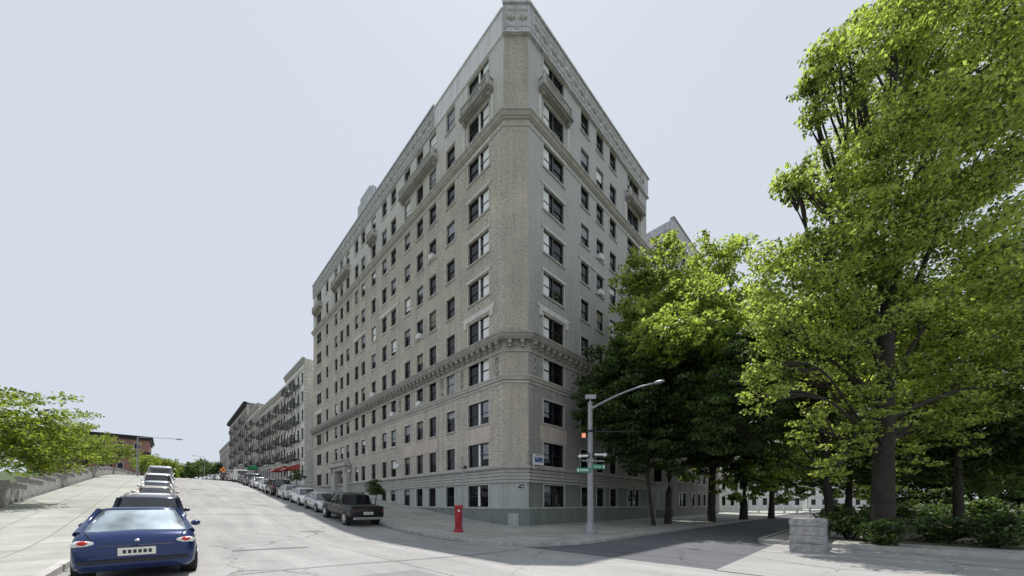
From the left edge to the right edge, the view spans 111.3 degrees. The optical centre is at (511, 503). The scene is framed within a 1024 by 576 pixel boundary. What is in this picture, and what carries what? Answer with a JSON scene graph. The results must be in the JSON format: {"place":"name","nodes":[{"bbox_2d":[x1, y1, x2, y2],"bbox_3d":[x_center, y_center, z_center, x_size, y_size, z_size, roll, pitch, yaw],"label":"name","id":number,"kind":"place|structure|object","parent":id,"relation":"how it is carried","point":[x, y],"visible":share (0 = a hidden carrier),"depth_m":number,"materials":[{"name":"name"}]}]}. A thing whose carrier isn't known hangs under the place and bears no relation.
{"place":"outdoors","nodes":[
{"label":"outdoors","id":0,"kind":"place"},
{"bbox_2d":[0,475,143,575],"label":"sidewalk","id":1,"kind":"structure","parent":0,"point":[36,533],"depth_m":15.58,"materials":[{"name":"grey concrete"}]},
{"bbox_2d":[128,455,156,475],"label":"street tree","id":2,"kind":"object","parent":1,"relation":"on","point":[143,460],"visible":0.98,"depth_m":81.98,"materials":[{"name":"green plant"}]},
{"bbox_2d":[58,478,754,575],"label":"street","id":3,"kind":"structure","parent":0,"point":[223,529],"depth_m":12.47,"materials":[{"name":"grey asphalt"}]},
{"bbox_2d":[33,485,141,575],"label":"kerb","id":4,"kind":"structure","parent":3,"relation":"on","point":[59,567],"depth_m":7.70,"materials":[{"name":"concrete"}]},
{"bbox_2d":[70,507,199,575],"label":"parked car","id":5,"kind":"object","parent":3,"relation":"on","point":[115,539],"visible":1,"depth_m":7.11,"materials":[{"name":"blue metal"}]},
{"bbox_2d":[113,493,189,516],"bbox_3d":[-13.673,0.530,13.268,2.229,1.879,4.680,0,3,-45],"label":"parked suv","id":6,"kind":"object","parent":3,"relation":"on","point":[146,500],"visible":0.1,"depth_m":11.86,"materials":[{"name":"black metal"}]},
{"bbox_2d":[130,485,179,494],"bbox_3d":[-22.008,-0.374,21.598,2.189,1.505,4.740,0,6,-45],"label":"parked car","id":7,"kind":"object","parent":3,"relation":"on","point":[154,489],"visible":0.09,"depth_m":20.69,"materials":[{"name":"silver metal"}]},
{"bbox_2d":[137,480,177,493],"bbox_3d":[-26.137,-0.964,25.813,2.189,1.505,4.740,0,6,-45],"label":"parked car","id":8,"kind":"object","parent":3,"relation":"on","point":[158,483],"visible":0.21,"depth_m":24.95,"materials":[{"name":"silver metal"}]},
{"bbox_2d":[140,472,175,487],"bbox_3d":[-30.278,-1.739,29.976,2.229,1.879,4.680,0,6,-45],"label":"parked suv","id":9,"kind":"object","parent":3,"relation":"on","point":[157,476],"visible":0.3,"depth_m":28.56,"materials":[{"name":"white metal"}]},
{"bbox_2d":[146,465,174,481],"bbox_3d":[-38.508,-3.066,38.341,2.349,2.185,5.180,0,6,-45],"label":"parked van","id":10,"kind":"object","parent":3,"relation":"on","point":[160,469],"visible":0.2,"depth_m":36.62,"materials":[{"name":"silver metal"}]},
{"bbox_2d":[265,478,290,494],"bbox_3d":[-27.023,-1.999,40.348,2.229,1.879,4.680,0,6,-45],"label":"parked suv","id":11,"kind":"object","parent":3,"relation":"on","point":[272,485],"visible":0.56,"depth_m":38.82,"materials":[{"name":"black metal"}]},
{"bbox_2d":[276,484,300,499],"bbox_3d":[-23.146,-1.264,36.488,2.189,1.505,4.740,0,6,-45],"label":"parked car","id":12,"kind":"object","parent":3,"relation":"on","point":[283,491],"visible":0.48,"depth_m":35.28,"materials":[{"name":"silver metal"}]},
{"bbox_2d":[289,487,315,505],"bbox_3d":[-19.283,-0.724,32.713,2.189,1.505,4.740,0,6,-45],"label":"parked car","id":13,"kind":"object","parent":3,"relation":"on","point":[297,494],"visible":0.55,"depth_m":32.05,"materials":[{"name":"white metal"}]},
{"bbox_2d":[304,491,332,511],"bbox_3d":[-15.667,-0.204,28.976,2.189,1.505,4.740,0,6,-45],"label":"parked car","id":14,"kind":"object","parent":3,"relation":"on","point":[315,500],"visible":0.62,"depth_m":28.31,"materials":[{"name":"silver metal"}]},
{"bbox_2d":[322,492,383,524],"bbox_3d":[-11.213,0.218,24.317,2.564,1.954,6.160,0,6,-45],"label":"pickup truck","id":15,"kind":"object","parent":3,"relation":"on","point":[347,507],"visible":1,"depth_m":23.00,"materials":[{"name":"black metal"}]},
{"bbox_2d":[224,549,519,575],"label":"asphalt patch","id":16,"kind":"object","parent":3,"relation":"on","point":[358,563],"visible":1,"depth_m":9.26,"materials":[{"name":"grey asphalt"}]},
{"bbox_2d":[360,570,437,575],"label":"asphalt patch","id":17,"kind":"object","parent":3,"relation":"on","point":[411,573],"visible":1,"depth_m":8.10,"materials":[{"name":"grey asphalt"}]},
{"bbox_2d":[0,471,1023,569],"bbox_3d":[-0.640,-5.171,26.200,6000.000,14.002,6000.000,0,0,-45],"label":"ground","id":18,"kind":"structure","parent":0,"point":[4,476],"depth_m":37.53,"materials":[{"name":"green plant"}]},
{"bbox_2d":[0,385,104,477],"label":"street tree","id":19,"kind":"object","parent":18,"relation":"on","point":[10,438],"visible":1,"depth_m":19.26,"materials":[{"name":"green plant"}]},
{"bbox_2d":[0,406,109,467],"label":"street tree","id":20,"kind":"object","parent":18,"relation":"on","point":[88,426],"visible":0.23,"depth_m":30.56,"materials":[{"name":"green plant"}]},
{"bbox_2d":[0,466,140,507],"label":"stone wall","id":21,"kind":"structure","parent":18,"relation":"on","point":[19,489],"depth_m":25.11,"materials":[{"name":"stone"}]},
{"bbox_2d":[58,431,120,466],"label":"street tree","id":22,"kind":"object","parent":18,"relation":"on","point":[87,450],"visible":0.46,"depth_m":42.96,"materials":[{"name":"green plant"}]},
{"bbox_2d":[25,425,154,475],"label":"row house","id":23,"kind":"structure","parent":18,"relation":"on","point":[147,445],"depth_m":120.90,"materials":[{"name":"red brick"}]},
{"bbox_2d":[92,438,143,466],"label":"street tree","id":24,"kind":"object","parent":18,"relation":"on","point":[127,453],"visible":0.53,"depth_m":58.44,"materials":[{"name":"green plant"}]},
{"bbox_2d":[219,441,229,474],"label":"row house","id":25,"kind":"structure","parent":18,"relation":"on","point":[224,451],"depth_m":145.09,"materials":[{"name":"grey brick"}]},
{"bbox_2d":[226,401,255,472],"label":"row house","id":26,"kind":"structure","parent":18,"relation":"on","point":[237,422],"depth_m":114.43,"materials":[{"name":"grey brick"}]},
{"bbox_2d":[244,403,264,473],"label":"row house","id":27,"kind":"structure","parent":18,"relation":"on","point":[253,415],"depth_m":95.75,"materials":[{"name":"brick"}]},
{"bbox_2d":[256,398,271,478],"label":"row house","id":28,"kind":"structure","parent":18,"relation":"on","point":[265,439],"depth_m":86.59,"materials":[{"name":"grey brick"}]},
{"bbox_2d":[267,386,284,479],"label":"row house","id":29,"kind":"structure","parent":18,"relation":"on","point":[277,401],"depth_m":75.51,"materials":[{"name":"brick"}]},
{"bbox_2d":[281,357,312,484],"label":"row house","id":30,"kind":"structure","parent":18,"relation":"on","point":[297,424],"depth_m":62.70,"materials":[{"name":"brick"}]},
{"bbox_2d":[309,0,649,525],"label":"apartment building","id":31,"kind":"structure","parent":18,"relation":"on","point":[465,296],"depth_m":30.74,"materials":[{"name":"beige brick"}]},
{"bbox_2d":[316,164,410,505],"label":"windows","id":32,"kind":"structure","parent":31,"relation":"in","point":[394,195],"depth_m":43.14,"materials":[{"name":"black glass"}]},
{"bbox_2d":[428,451,436,473],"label":"window","id":33,"kind":"structure","parent":31,"relation":"in","point":[433,456],"depth_m":33.48,"materials":[{"name":"black glass"}]},
{"bbox_2d":[428,415,436,438],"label":"window","id":34,"kind":"structure","parent":31,"relation":"in","point":[433,422],"depth_m":33.42,"materials":[{"name":"black glass"}]},
{"bbox_2d":[428,307,436,334],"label":"window","id":35,"kind":"structure","parent":31,"relation":"in","point":[433,317],"depth_m":33.41,"materials":[{"name":"beige glass"}]},
{"bbox_2d":[428,271,436,299],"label":"window","id":36,"kind":"structure","parent":31,"relation":"in","point":[433,282],"depth_m":33.42,"materials":[{"name":"black glass"}]},
{"bbox_2d":[444,486,454,507],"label":"window","id":37,"kind":"structure","parent":31,"relation":"in","point":[450,489],"depth_m":31.34,"materials":[{"name":"black glass"}]},
{"bbox_2d":[445,448,455,471],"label":"window","id":38,"kind":"structure","parent":31,"relation":"in","point":[451,453],"depth_m":31.25,"materials":[{"name":"black glass"}]},
{"bbox_2d":[445,409,455,434],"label":"window","id":39,"kind":"structure","parent":31,"relation":"in","point":[452,415],"depth_m":31.25,"materials":[{"name":"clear glass"}]},
{"bbox_2d":[445,294,455,323],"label":"window","id":40,"kind":"structure","parent":31,"relation":"in","point":[452,303],"depth_m":31.20,"materials":[{"name":"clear glass"}]},
{"bbox_2d":[445,255,455,286],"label":"window","id":41,"kind":"structure","parent":31,"relation":"in","point":[451,266],"depth_m":31.20,"materials":[{"name":"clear glass"}]},
{"bbox_2d":[445,217,455,248],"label":"window","id":42,"kind":"structure","parent":31,"relation":"in","point":[452,228],"depth_m":31.19,"materials":[{"name":"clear glass"}]},
{"bbox_2d":[445,180,455,211],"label":"window","id":43,"kind":"structure","parent":31,"relation":"in","point":[452,191],"depth_m":31.20,"materials":[{"name":"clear glass"}]},
{"bbox_2d":[445,102,455,137],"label":"window","id":44,"kind":"structure","parent":31,"relation":"in","point":[452,116],"depth_m":31.18,"materials":[{"name":"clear glass"}]},
{"bbox_2d":[466,484,488,508],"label":"window","id":45,"kind":"structure","parent":31,"relation":"in","point":[478,495],"depth_m":28.34,"materials":[{"name":"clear glass"}]},
{"bbox_2d":[467,441,489,468],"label":"window","id":46,"kind":"structure","parent":31,"relation":"in","point":[480,453],"depth_m":28.39,"materials":[{"name":"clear glass"}]},
{"bbox_2d":[467,398,489,429],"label":"window","id":47,"kind":"structure","parent":31,"relation":"in","point":[480,412],"depth_m":28.37,"materials":[{"name":"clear glass"}]},
{"bbox_2d":[467,358,489,386],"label":"window","id":48,"kind":"structure","parent":31,"relation":"in","point":[479,372],"depth_m":28.39,"materials":[{"name":"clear glass"}]},
{"bbox_2d":[467,312,489,346],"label":"window","id":49,"kind":"structure","parent":31,"relation":"in","point":[479,330],"depth_m":28.39,"materials":[{"name":"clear glass"}]},
{"bbox_2d":[467,270,489,309],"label":"window","id":50,"kind":"structure","parent":31,"relation":"in","point":[480,289],"depth_m":28.37,"materials":[{"name":"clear glass"}]},
{"bbox_2d":[467,227,489,269],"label":"window","id":51,"kind":"structure","parent":31,"relation":"in","point":[480,248],"depth_m":28.37,"materials":[{"name":"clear glass"}]},
{"bbox_2d":[467,184,489,229],"bbox_3d":[-2.676,-24.030,28.363,0.340,2.050,2.860,0,0,-45],"label":"window","id":52,"kind":"structure","parent":31,"relation":"in","point":[481,205],"depth_m":28.37,"materials":[{"name":"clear glass"}]},
{"bbox_2d":[467,141,489,189],"bbox_3d":[-2.676,-27.385,28.363,0.340,2.050,2.860,0,0,-45],"label":"window","id":53,"kind":"structure","parent":31,"relation":"in","point":[481,164],"depth_m":28.37,"materials":[{"name":"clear glass"}]},
{"bbox_2d":[467,98,489,145],"bbox_3d":[-2.676,-30.740,28.363,0.340,2.050,2.860,0,0,-45],"label":"window","id":54,"kind":"structure","parent":31,"relation":"in","point":[483,118],"depth_m":28.39,"materials":[{"name":"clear glass"}]},
{"bbox_2d":[467,54,489,105],"bbox_3d":[-2.676,-34.095,28.363,0.340,2.050,2.860,0,0,-45],"label":"window","id":55,"kind":"structure","parent":31,"relation":"in","point":[486,68],"depth_m":28.35,"materials":[{"name":"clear glass"}]},
{"bbox_2d":[542,441,565,468],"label":"window","id":56,"kind":"structure","parent":31,"relation":"in","point":[552,453],"depth_m":28.39,"materials":[{"name":"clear glass"}]},
{"bbox_2d":[542,398,565,429],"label":"window","id":57,"kind":"structure","parent":31,"relation":"in","point":[552,413],"depth_m":28.39,"materials":[{"name":"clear glass"}]},
{"bbox_2d":[543,358,564,386],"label":"window","id":58,"kind":"structure","parent":31,"relation":"in","point":[552,372],"depth_m":28.39,"materials":[{"name":"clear glass"}]},
{"bbox_2d":[543,312,564,346],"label":"window","id":59,"kind":"structure","parent":31,"relation":"in","point":[552,330],"depth_m":28.39,"materials":[{"name":"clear glass"}]},
{"bbox_2d":[542,270,565,309],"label":"window","id":60,"kind":"structure","parent":31,"relation":"in","point":[552,290],"depth_m":28.39,"materials":[{"name":"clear glass"}]},
{"bbox_2d":[542,227,565,268],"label":"window","id":61,"kind":"structure","parent":31,"relation":"in","point":[552,249],"depth_m":28.39,"materials":[{"name":"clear glass"}]},
{"bbox_2d":[542,184,565,228],"bbox_3d":[3.348,-24.030,28.378,2.860,2.050,0.340,0,0,-45],"label":"window","id":62,"kind":"structure","parent":31,"relation":"in","point":[551,206],"depth_m":28.39,"materials":[{"name":"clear glass"}]},
{"bbox_2d":[542,142,565,188],"bbox_3d":[3.348,-27.385,28.378,2.860,2.050,0.340,0,0,-45],"label":"window","id":63,"kind":"structure","parent":31,"relation":"in","point":[551,165],"depth_m":28.39,"materials":[{"name":"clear glass"}]},
{"bbox_2d":[543,98,564,145],"bbox_3d":[3.348,-30.740,28.378,2.860,2.050,0.340,0,0,-45],"label":"window","id":64,"kind":"structure","parent":31,"relation":"in","point":[549,119],"depth_m":28.39,"materials":[{"name":"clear glass"}]},
{"bbox_2d":[543,55,564,102],"bbox_3d":[3.348,-34.095,28.378,2.860,2.050,0.340,0,0,-45],"label":"window","id":65,"kind":"structure","parent":31,"relation":"in","point":[549,73],"depth_m":28.39,"materials":[{"name":"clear glass"}]},
{"bbox_2d":[543,484,565,508],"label":"window","id":66,"kind":"structure","parent":31,"relation":"in","point":[552,495],"depth_m":28.37,"materials":[{"name":"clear glass"}]},
{"bbox_2d":[580,144,589,175],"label":"window","id":67,"kind":"structure","parent":31,"relation":"in","point":[583,158],"depth_m":31.72,"materials":[{"name":"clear glass"}]},
{"bbox_2d":[580,296,590,325],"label":"window","id":68,"kind":"structure","parent":31,"relation":"in","point":[583,306],"depth_m":31.67,"materials":[{"name":"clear glass"}]},
{"bbox_2d":[580,258,590,288],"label":"window","id":69,"kind":"structure","parent":31,"relation":"in","point":[583,269],"depth_m":31.67,"materials":[{"name":"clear glass"}]},
{"bbox_2d":[580,220,590,251],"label":"window","id":70,"kind":"structure","parent":31,"relation":"in","point":[583,232],"depth_m":31.66,"materials":[{"name":"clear glass"}]},
{"bbox_2d":[580,184,590,214],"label":"window","id":71,"kind":"structure","parent":31,"relation":"in","point":[583,195],"depth_m":31.67,"materials":[{"name":"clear glass"}]},
{"bbox_2d":[580,107,590,141],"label":"window","id":72,"kind":"structure","parent":31,"relation":"in","point":[583,121],"depth_m":31.66,"materials":[{"name":"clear glass"}]},
{"bbox_2d":[596,487,605,507],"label":"window","id":73,"kind":"structure","parent":31,"relation":"in","point":[599,490],"depth_m":33.47,"materials":[{"name":"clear glass"}]},
{"bbox_2d":[627,489,640,507],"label":"window","id":74,"kind":"structure","parent":31,"relation":"in","point":[632,495],"depth_m":37.97,"materials":[{"name":"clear glass"}]},
{"bbox_2d":[367,511,813,546],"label":"kerb","id":75,"kind":"structure","parent":18,"relation":"on","point":[534,544],"depth_m":17.49,"materials":[{"name":"concrete"}]},
{"bbox_2d":[647,481,671,517],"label":"court wall","id":76,"kind":"structure","parent":18,"relation":"on","point":[658,492],"depth_m":42.82,"materials":[{"name":"grey stone"}]},
{"bbox_2d":[646,216,718,515],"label":"apartment building","id":77,"kind":"structure","parent":18,"relation":"on","point":[690,498],"depth_m":48.09,"materials":[{"name":"brick"}]},
{"bbox_2d":[718,456,742,512],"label":"distant building","id":78,"kind":"structure","parent":18,"relation":"on","point":[725,504],"depth_m":72.00,"materials":[{"name":"stone"}]},
{"bbox_2d":[746,468,802,509],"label":"distant building","id":79,"kind":"structure","parent":18,"relation":"on","point":[763,502],"depth_m":95.00,"materials":[{"name":"stone"}]},
{"bbox_2d":[748,507,864,514],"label":"white fence","id":80,"kind":"object","parent":18,"relation":"on","point":[758,510],"visible":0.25,"depth_m":59.75,"materials":[{"name":"metal"}]},
{"bbox_2d":[754,362,859,518],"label":"street tree","id":81,"kind":"object","parent":18,"relation":"on","point":[771,511],"visible":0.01,"depth_m":42.77,"materials":[{"name":"green plant"}]},
{"bbox_2d":[789,518,827,553],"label":"granite pier","id":82,"kind":"structure","parent":18,"relation":"on","point":[807,535],"depth_m":12.93,"materials":[{"name":"grey stone"}]},
{"bbox_2d":[803,480,870,507],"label":"distant building","id":83,"kind":"structure","parent":18,"relation":"on","point":[815,501],"depth_m":120.00,"materials":[{"name":"stone"}]},
{"bbox_2d":[758,528,1023,559],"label":"park kerb","id":84,"kind":"structure","parent":18,"relation":"on","point":[943,552],"depth_m":12.91,"materials":[{"name":"concrete"}]},
{"bbox_2d":[0,0,1023,499],"label":"sky","id":85,"kind":"structure","parent":0,"point":[179,178],"materials":[{"name":"white"}]},
{"bbox_2d":[291,483,820,541],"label":"sidewalk","id":86,"kind":"structure","parent":0,"point":[413,518],"depth_m":24.72,"materials":[{"name":"grey concrete"}]},
{"bbox_2d":[199,461,222,475],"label":"street tree","id":87,"kind":"object","parent":86,"relation":"on","point":[213,467],"visible":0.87,"depth_m":141.97,"materials":[{"name":"green plant"}]},
{"bbox_2d":[364,479,385,504],"bbox_3d":[-12.707,-0.915,32.469,2.104,2.820,2.008,0,0,0],"label":"tree","id":88,"kind":"object","parent":86,"relation":"on","point":[376,489],"visible":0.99,"depth_m":32.25,"materials":[{"name":"green plant"}]},
{"bbox_2d":[453,505,462,532],"bbox_3d":[-3.120,0.849,20.383,0.554,1.580,0.554,0,0,22],"label":"fire call box","id":89,"kind":"object","parent":86,"relation":"on","point":[458,518],"visible":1,"depth_m":20.19,"materials":[{"name":"red metal"}]},
{"bbox_2d":[576,380,664,533],"bbox_3d":[5.464,-2.240,18.441,3.744,7.800,3.393,0,0,0],"label":"street lamp","id":90,"kind":"object","parent":86,"relation":"on","point":[590,527],"visible":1,"depth_m":19.57,"materials":[{"name":"metal"}]},
{"bbox_2d":[571,335,738,525],"bbox_3d":[11.306,-5.432,27.693,13.598,14.703,8.953,0,0,0],"label":"street tree","id":91,"kind":"object","parent":86,"relation":"on","point":[657,415],"visible":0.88,"depth_m":26.15,"materials":[{"name":"green plant"}]},
{"bbox_2d":[603,229,787,523],"bbox_3d":[14.125,-10.673,27.603,13.409,25.244,14.468,0,0,0],"label":"street tree","id":92,"kind":"object","parent":86,"relation":"on","point":[697,317],"visible":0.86,"depth_m":26.35,"materials":[{"name":"green plant"}]},
{"bbox_2d":[659,290,799,521],"bbox_3d":[20.893,-8.862,33.655,14.811,21.624,10.718,0,0,0],"label":"street tree","id":93,"kind":"object","parent":86,"relation":"on","point":[712,463],"visible":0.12,"depth_m":32.56,"materials":[{"name":"green plant"}]},
{"bbox_2d":[677,310,899,519],"bbox_3d":[27.962,-10.151,36.666,24.482,24.146,12.789,0,0,-16],"label":"street tree","id":94,"kind":"object","parent":86,"relation":"on","point":[763,483],"visible":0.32,"depth_m":33.59,"materials":[{"name":"green plant"}]},
{"bbox_2d":[537,511,819,569],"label":"side street","id":95,"kind":"structure","parent":0,"point":[715,547],"depth_m":15.14,"materials":[{"name":"grey asphalt"}]},
{"bbox_2d":[715,544,1023,575],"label":"junction crossing","id":96,"kind":"object","parent":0,"point":[778,560],"visible":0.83,"depth_m":10.41,"materials":[{"name":"grey asphalt"}]},
{"bbox_2d":[852,516,929,545],"bbox_3d":[15.243,1.221,14.330,2.127,1.450,2.105,0,0,-24],"label":"bush","id":97,"kind":"object","parent":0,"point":[882,531],"visible":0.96,"depth_m":14.01,"materials":[{"name":"green plant"}]},
{"bbox_2d":[765,509,1023,554],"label":"park sidewalk","id":98,"kind":"structure","parent":0,"point":[834,538],"depth_m":13.67,"materials":[{"name":"grey concrete"}]},
{"bbox_2d":[677,289,904,512],"bbox_3d":[17.365,-5.757,21.557,13.867,15.335,7.884,0,0,0],"label":"park tree","id":99,"kind":"object","parent":98,"relation":"on","point":[726,406],"visible":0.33,"depth_m":20.99,"materials":[{"name":"green plant"}]},
{"bbox_2d":[803,394,1023,512],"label":"park tree","id":100,"kind":"object","parent":98,"relation":"on","point":[977,469],"visible":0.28,"depth_m":20.92,"materials":[{"name":"green plant"}]},
{"bbox_2d":[852,509,1023,549],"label":"park ground","id":101,"kind":"structure","parent":0,"point":[902,540],"depth_m":14.90,"materials":[{"name":"green plant"}]},
{"bbox_2d":[818,509,869,539],"bbox_3d":[15.730,1.027,16.472,2.395,1.589,2.555,0,0,0],"label":"bush","id":102,"kind":"object","parent":101,"relation":"on","point":[843,523],"visible":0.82,"depth_m":16.31,"materials":[{"name":"green plant"}]},
{"bbox_2d":[734,0,1023,541],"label":"park tree","id":103,"kind":"object","parent":101,"relation":"on","point":[938,190],"visible":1,"depth_m":14.69,"materials":[{"name":"green plant"}]},
{"bbox_2d":[842,435,951,503],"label":"park tree","id":104,"kind":"object","parent":101,"relation":"on","point":[905,491],"visible":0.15,"depth_m":46.39,"materials":[{"name":"green plant"}]},
{"bbox_2d":[896,501,951,525],"bbox_3d":[30.843,0.751,27.031,3.313,2.352,3.339,0,0,0],"label":"shrub","id":105,"kind":"object","parent":101,"relation":"on","point":[904,507],"visible":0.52,"depth_m":26.67,"materials":[{"name":"green plant"}]},
{"bbox_2d":[844,224,1023,531],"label":"park tree","id":106,"kind":"object","parent":101,"relation":"on","point":[958,505],"visible":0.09,"depth_m":19.04,"materials":[{"name":"green plant"}]},
{"bbox_2d":[904,515,980,544],"bbox_3d":[18.392,1.146,14.911,2.519,1.362,2.547,0,0,0],"label":"bush","id":107,"kind":"object","parent":101,"relation":"on","point":[949,535],"visible":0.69,"depth_m":14.77,"materials":[{"name":"green plant"}]},
{"bbox_2d":[929,497,1009,523],"bbox_3d":[33.022,0.672,24.915,3.480,2.311,3.261,0,0,10],"label":"shrub","id":108,"kind":"object","parent":101,"relation":"on","point":[969,508],"visible":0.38,"depth_m":24.45,"materials":[{"name":"green plant"}]},
{"bbox_2d":[919,442,1023,510],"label":"park tree","id":109,"kind":"object","parent":101,"relation":"on","point":[1011,495],"visible":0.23,"depth_m":43.73,"materials":[{"name":"green plant"}]},
{"bbox_2d":[938,511,1023,547],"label":"bush","id":110,"kind":"object","parent":101,"relation":"on","point":[995,529],"visible":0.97,"depth_m":13.01,"materials":[{"name":"green plant"}]},
{"bbox_2d":[965,496,1023,526],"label":"shrub","id":111,"kind":"object","parent":101,"relation":"on","point":[995,508],"visible":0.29,"depth_m":23.76,"materials":[{"name":"green plant"}]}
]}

